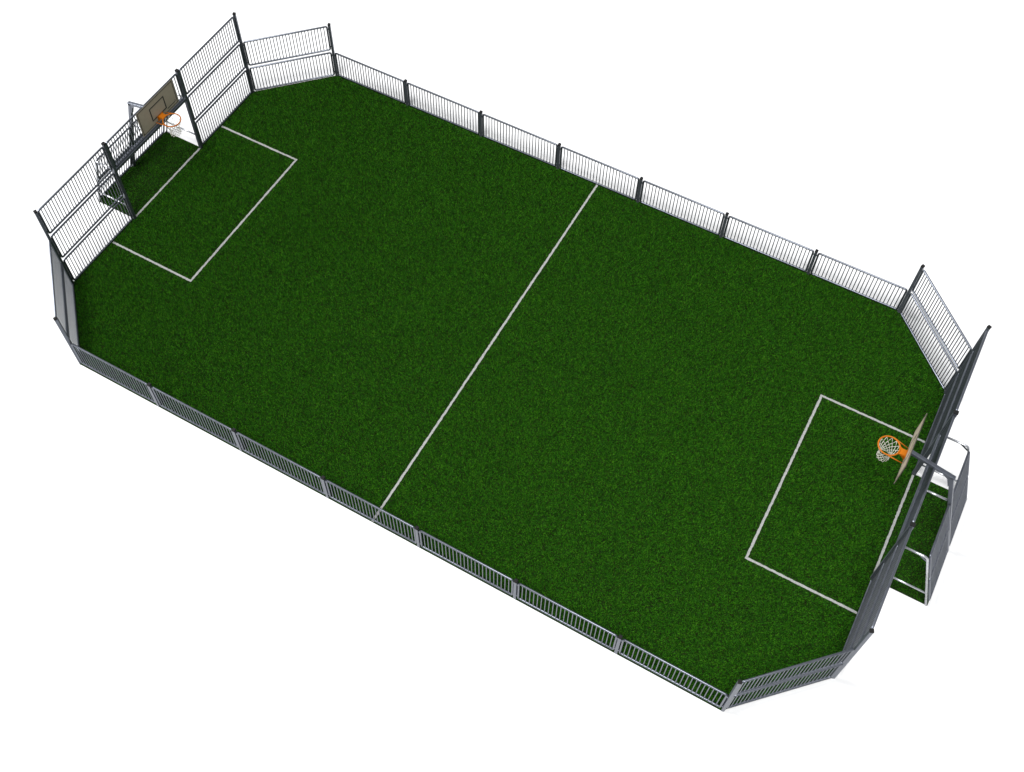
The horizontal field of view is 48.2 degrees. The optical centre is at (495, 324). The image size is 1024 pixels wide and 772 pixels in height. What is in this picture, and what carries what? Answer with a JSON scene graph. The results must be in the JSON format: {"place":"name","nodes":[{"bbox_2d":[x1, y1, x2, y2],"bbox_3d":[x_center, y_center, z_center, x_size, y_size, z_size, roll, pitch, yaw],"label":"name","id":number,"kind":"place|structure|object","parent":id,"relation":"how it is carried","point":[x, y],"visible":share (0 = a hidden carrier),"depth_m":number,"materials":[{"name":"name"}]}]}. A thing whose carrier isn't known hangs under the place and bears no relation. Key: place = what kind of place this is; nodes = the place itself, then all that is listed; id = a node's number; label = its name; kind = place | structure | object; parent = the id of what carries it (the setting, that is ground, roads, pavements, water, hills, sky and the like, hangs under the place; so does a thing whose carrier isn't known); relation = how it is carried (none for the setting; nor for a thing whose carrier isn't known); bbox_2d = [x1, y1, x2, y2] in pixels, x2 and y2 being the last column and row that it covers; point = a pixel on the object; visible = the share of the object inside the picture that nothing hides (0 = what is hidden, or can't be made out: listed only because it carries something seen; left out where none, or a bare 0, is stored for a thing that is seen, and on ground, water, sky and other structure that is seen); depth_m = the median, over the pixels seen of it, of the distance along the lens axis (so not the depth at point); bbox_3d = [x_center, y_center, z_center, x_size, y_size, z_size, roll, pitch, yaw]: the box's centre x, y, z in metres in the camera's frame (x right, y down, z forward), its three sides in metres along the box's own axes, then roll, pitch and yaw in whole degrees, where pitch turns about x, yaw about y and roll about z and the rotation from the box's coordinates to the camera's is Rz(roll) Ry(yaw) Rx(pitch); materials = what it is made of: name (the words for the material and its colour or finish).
{"place":"outdoors","nodes":[
{"label":"outdoors","id":0,"kind":"place"},
{"bbox_2d":[0,0,1023,771],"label":"ground","id":1,"kind":"structure","parent":0,"point":[176,594],"depth_m":27.41,"materials":[{"name":"white"}]},
{"bbox_2d":[243,23,337,90],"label":"corner fence","id":2,"kind":"object","parent":1,"relation":"on","point":[331,46],"visible":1,"depth_m":33.36,"materials":[{"name":"metal"}]},
{"bbox_2d":[74,76,947,709],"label":"artificial turf","id":3,"kind":"structure","parent":1,"relation":"on","point":[668,384],"depth_m":28.51,"materials":[{"name":"green plastic"}]},
{"bbox_2d":[49,241,80,364],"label":"corner fence","id":4,"kind":"object","parent":3,"relation":"on","point":[63,293],"visible":0.98,"depth_m":28.56,"materials":[{"name":"metal"}]},
{"bbox_2d":[33,147,132,283],"bbox_3d":[-10.540,-2.796,29.513,0.104,3.050,2.551,25,60,16],"label":"end fence","id":5,"kind":"object","parent":3,"relation":"on","point":[41,221],"visible":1,"depth_m":29.41,"materials":[{"name":"metal"}]},
{"bbox_2d":[95,68,202,218],"bbox_3d":[-9.711,-5.076,31.024,1.336,3.058,3.070,25,60,16],"label":"goal","id":6,"kind":"object","parent":3,"relation":"on","point":[125,156],"visible":0.73,"depth_m":30.57,"materials":[{"name":"metal"}]},
{"bbox_2d":[127,79,181,166],"bbox_3d":[-9.039,-5.122,30.689,1.353,3.695,2.430,-36,64,-21],"label":"basketball hoop","id":7,"kind":"object","parent":3,"relation":"on","point":[157,107],"visible":0.99,"depth_m":29.32,"materials":[{"name":"metal"}]},
{"bbox_2d":[136,148,200,216],"bbox_3d":[-9.176,-4.012,32.089,0.070,0.004,2.878,25,60,16],"label":"goal line","id":8,"kind":"object","parent":3,"relation":"on","point":[169,180],"visible":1,"depth_m":32.06,"materials":[{"name":"white paint"}]},
{"bbox_2d":[112,126,297,281],"bbox_3d":[-7.989,-3.455,31.723,2.663,0.004,4.932,25,60,16],"label":"penalty area line","id":9,"kind":"object","parent":3,"relation":"on","point":[233,231],"visible":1,"depth_m":31.22,"materials":[{"name":"white paint"}]},
{"bbox_2d":[179,12,254,144],"bbox_3d":[-7.808,-6.856,32.199,0.104,3.050,2.551,25,60,16],"label":"end fence","id":10,"kind":"object","parent":3,"relation":"on","point":[241,47],"visible":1,"depth_m":32.15,"materials":[{"name":"metal"}]},
{"bbox_2d":[71,343,727,707],"bbox_3d":[-2.827,4.268,26.067,17.446,1.046,0.086,25,60,16],"label":"fence","id":11,"kind":"object","parent":3,"relation":"on","point":[515,584],"visible":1,"depth_m":25.96,"materials":[{"name":"metal"}]},
{"bbox_2d":[371,184,596,521],"bbox_3d":[0.009,0.313,29.253,0.070,0.004,11.655,25,60,16],"label":"halfway line","id":12,"kind":"object","parent":3,"relation":"on","point":[477,363],"visible":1,"depth_m":28.94,"materials":[{"name":"white paint"}]},
{"bbox_2d":[335,53,907,309],"bbox_3d":[2.862,-4.187,31.660,17.446,1.046,0.086,25,60,16],"label":"fence","id":13,"kind":"object","parent":3,"relation":"on","point":[639,187],"visible":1,"depth_m":31.47,"materials":[{"name":"metal"}]},
{"bbox_2d":[745,395,924,613],"bbox_3d":[8.023,4.060,26.796,2.663,0.004,4.932,25,60,16],"label":"penalty area line","id":14,"kind":"object","parent":3,"relation":"on","point":[769,508],"visible":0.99,"depth_m":26.83,"materials":[{"name":"white paint"}]},
{"bbox_2d":[831,528,911,678],"bbox_3d":[7.846,5.834,23.855,0.104,3.050,2.551,25,60,16],"label":"end fence","id":15,"kind":"object","parent":3,"relation":"on","point":[866,618],"visible":0.91,"depth_m":23.60,"materials":[{"name":"metal"}]},
{"bbox_2d":[874,475,913,570],"bbox_3d":[9.210,4.617,26.431,0.070,0.004,2.878,25,60,16],"label":"goal line","id":16,"kind":"object","parent":3,"relation":"on","point":[894,523],"visible":0.94,"depth_m":26.46,"materials":[{"name":"white paint"}]},
{"bbox_2d":[876,413,955,550],"bbox_3d":[9.079,3.766,24.861,2.430,3.695,1.353,44,66,24],"label":"basketball hoop","id":17,"kind":"object","parent":3,"relation":"on","point":[905,455],"visible":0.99,"depth_m":24.08,"materials":[{"name":"galvanised steel"},{"name":"orange painted metal"},{"name":"wood"}]},
{"bbox_2d":[870,410,969,605],"bbox_3d":[9.750,4.058,25.036,1.336,3.058,3.070,25,60,16],"label":"goal","id":18,"kind":"object","parent":3,"relation":"on","point":[937,556],"visible":0.95,"depth_m":24.93,"materials":[{"name":"metal"}]},
{"bbox_2d":[916,325,991,464],"bbox_3d":[10.579,1.773,26.541,0.104,3.050,2.551,25,60,16],"label":"end fence","id":19,"kind":"object","parent":3,"relation":"on","point":[954,391],"visible":0.94,"depth_m":26.42,"materials":[{"name":"metal"}]},
{"bbox_2d":[721,648,854,711],"bbox_3d":[5.988,7.295,23.486,2.560,2.050,0.104,-13,58,-9],"label":"corner fence","id":20,"kind":"object","parent":1,"relation":"on","point":[733,694],"visible":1,"depth_m":23.39,"materials":[{"name":"metal"}]},
{"bbox_2d":[897,264,971,389],"bbox_3d":[10.825,0.107,28.241,0.104,2.050,2.560,-13,58,-9],"label":"corner fence","id":21,"kind":"object","parent":1,"relation":"on","point":[920,272],"visible":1,"depth_m":28.22,"materials":[{"name":"metal"}]}
]}

